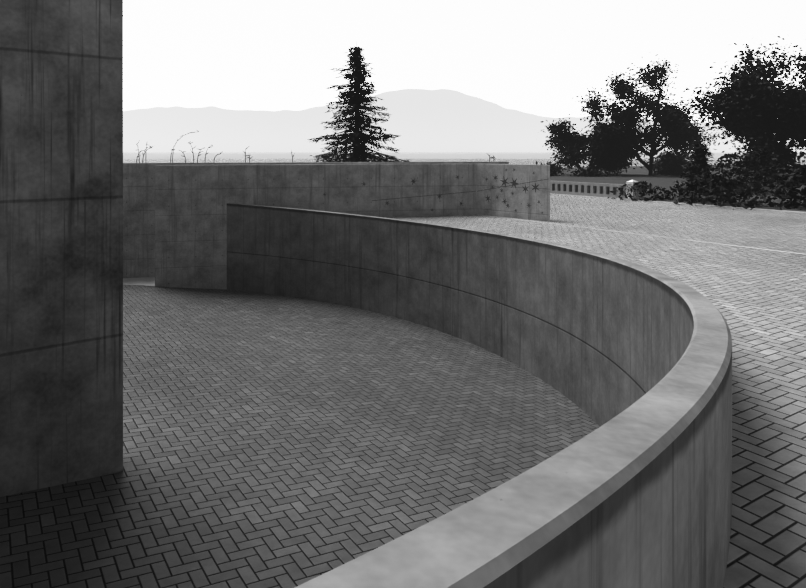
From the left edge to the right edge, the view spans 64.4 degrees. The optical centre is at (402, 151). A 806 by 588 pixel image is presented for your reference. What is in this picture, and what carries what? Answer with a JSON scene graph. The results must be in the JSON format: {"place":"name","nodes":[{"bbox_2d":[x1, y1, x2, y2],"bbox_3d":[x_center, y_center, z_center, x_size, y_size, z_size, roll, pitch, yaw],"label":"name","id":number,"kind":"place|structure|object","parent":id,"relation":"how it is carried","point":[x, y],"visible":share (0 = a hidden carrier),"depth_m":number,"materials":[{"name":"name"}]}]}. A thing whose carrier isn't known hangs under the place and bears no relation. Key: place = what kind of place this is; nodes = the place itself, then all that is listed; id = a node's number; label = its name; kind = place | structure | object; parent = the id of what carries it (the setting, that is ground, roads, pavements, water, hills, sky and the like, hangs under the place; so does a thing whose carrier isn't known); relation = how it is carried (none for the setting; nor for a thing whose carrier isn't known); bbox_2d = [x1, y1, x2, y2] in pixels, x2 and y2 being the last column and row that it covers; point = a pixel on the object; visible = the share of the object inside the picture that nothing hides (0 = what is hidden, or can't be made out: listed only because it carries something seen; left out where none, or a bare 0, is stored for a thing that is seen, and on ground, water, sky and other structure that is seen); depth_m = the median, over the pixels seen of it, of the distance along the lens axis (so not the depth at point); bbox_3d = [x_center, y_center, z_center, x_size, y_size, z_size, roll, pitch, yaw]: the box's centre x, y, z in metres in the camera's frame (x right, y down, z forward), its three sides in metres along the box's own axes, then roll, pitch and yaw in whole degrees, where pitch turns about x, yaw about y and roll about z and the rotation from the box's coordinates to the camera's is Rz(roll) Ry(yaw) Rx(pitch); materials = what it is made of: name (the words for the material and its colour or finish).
{"place":"outdoors","nodes":[
{"label":"outdoors","id":0,"kind":"place"},
{"bbox_2d":[123,277,154,285],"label":"floor","id":1,"kind":"structure","parent":0,"point":[148,281],"depth_m":15.93,"materials":[{"name":"concrete"}]},
{"bbox_2d":[0,285,599,587],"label":"court floor","id":2,"kind":"structure","parent":0,"point":[274,441],"depth_m":6.68,"materials":[{"name":"brick"}]},
{"bbox_2d":[0,0,122,496],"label":"tall wall","id":3,"kind":"structure","parent":2,"relation":"on","point":[61,241],"depth_m":5.40,"materials":[{"name":"concrete"}]},
{"bbox_2d":[123,152,805,587],"bbox_3d":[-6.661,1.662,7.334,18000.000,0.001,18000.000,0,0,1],"label":"plaza ground","id":4,"kind":"structure","parent":0,"point":[757,298],"depth_m":7.91,"materials":[{"name":"brick"}]},
{"bbox_2d":[123,161,508,288],"bbox_3d":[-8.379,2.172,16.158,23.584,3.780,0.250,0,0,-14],"label":"wall","id":5,"kind":"structure","parent":4,"relation":"on","point":[138,220],"depth_m":16.44,"materials":[{"name":"concrete"}]},
{"bbox_2d":[136,131,496,162],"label":"weed stalks","id":6,"kind":"object","parent":5,"relation":"attached to","point":[216,155],"visible":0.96,"depth_m":16.85,"materials":[{"name":"grey plant"}]},
{"bbox_2d":[307,41,409,161],"bbox_3d":[-2.492,-2.030,32.798,5.900,7.416,6.675,0,0,1],"label":"spruce","id":7,"kind":"object","parent":4,"relation":"on","point":[355,57],"depth_m":32.66,"materials":[{"name":"plant"}]},
{"bbox_2d":[227,203,731,587],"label":"curved wall","id":8,"kind":"structure","parent":4,"relation":"on","point":[633,361],"depth_m":4.25,"materials":[{"name":"concrete"}]},
{"bbox_2d":[477,164,549,221],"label":"wall","id":9,"kind":"structure","parent":4,"relation":"on","point":[519,200],"depth_m":16.06,"materials":[{"name":"concrete"}]},
{"bbox_2d":[323,169,546,213],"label":"star reliefs","id":10,"kind":"object","parent":9,"relation":"attached to","point":[514,183],"visible":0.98,"depth_m":16.29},
{"bbox_2d":[536,87,641,176],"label":"tree","id":11,"kind":"object","parent":4,"relation":"on","point":[604,133],"depth_m":45.11,"materials":[{"name":"plant"}]},
{"bbox_2d":[482,215,805,254],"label":"paving stripe","id":12,"kind":"object","parent":4,"relation":"on","point":[656,236],"visible":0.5,"depth_m":12.41,"materials":[{"name":"concrete"}]},
{"bbox_2d":[550,193,805,212],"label":"curb","id":13,"kind":"structure","parent":4,"relation":"on","point":[699,204],"depth_m":19.84,"materials":[{"name":"concrete"}]},
{"bbox_2d":[680,141,716,182],"bbox_3d":[14.142,1.662,30.653,2.259,4.399,2.156,0,0,1],"label":"tree","id":14,"kind":"object","parent":4,"relation":"on","point":[700,151],"depth_m":30.46,"materials":[{"name":"plant"}]},
{"bbox_2d":[668,34,805,180],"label":"tree","id":15,"kind":"object","parent":4,"relation":"on","point":[750,91],"depth_m":34.95,"materials":[{"name":"plant"}]},
{"bbox_2d":[123,89,805,151],"bbox_3d":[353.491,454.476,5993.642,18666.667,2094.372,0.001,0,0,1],"label":"hills","id":16,"kind":"structure","parent":0,"point":[437,120],"depth_m":6004.37,"materials":[{"name":"grey"}]},
{"bbox_2d":[123,0,805,122],"label":"sky","id":17,"kind":"structure","parent":0,"point":[534,57],"materials":[{"name":"white"}]},
{"bbox_2d":[626,179,638,198],"bbox_3d":[8.066,1.312,22.512,0.300,0.700,0.300,0,0,-32],"label":"parapet post","id":18,"kind":"object","parent":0,"point":[632,182],"visible":0.61,"depth_m":22.42,"materials":[{"name":"white concrete"}]},
{"bbox_2d":[550,165,805,211],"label":"ground","id":19,"kind":"structure","parent":0,"point":[638,174],"depth_m":37.15,"materials":[{"name":"plant"}]},
{"bbox_2d":[541,161,566,171],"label":"bush","id":20,"kind":"object","parent":19,"relation":"on","point":[555,167],"depth_m":54.39,"materials":[{"name":"plant"}]},
{"bbox_2d":[550,181,625,198],"bbox_3d":[5.709,1.412,26.257,0.240,0.500,8.550,0,0,-32],"label":"balustrade","id":21,"kind":"object","parent":19,"relation":"on","point":[584,189],"visible":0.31,"depth_m":24.13,"materials":[{"name":"grey concrete"}]},
{"bbox_2d":[594,52,707,174],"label":"tree","id":22,"kind":"object","parent":19,"relation":"on","point":[677,130],"depth_m":45.02,"materials":[{"name":"black plant"}]},
{"bbox_2d":[643,124,719,168],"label":"tree","id":23,"kind":"object","parent":19,"relation":"on","point":[707,141],"depth_m":59.24,"materials":[{"name":"plant"}]},
{"bbox_2d":[608,166,805,209],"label":"edge shrubs","id":24,"kind":"object","parent":19,"relation":"on","point":[711,193],"visible":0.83,"depth_m":19.61,"materials":[{"name":"black plant"}]},
{"bbox_2d":[675,147,793,194],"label":"shrubs","id":25,"kind":"object","parent":19,"relation":"on","point":[757,156],"visible":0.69,"depth_m":26.31,"materials":[{"name":"black plant"}]},
{"bbox_2d":[722,45,805,183],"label":"tree","id":26,"kind":"object","parent":19,"relation":"on","point":[759,140],"depth_m":33.71,"materials":[{"name":"plant"}]}
]}

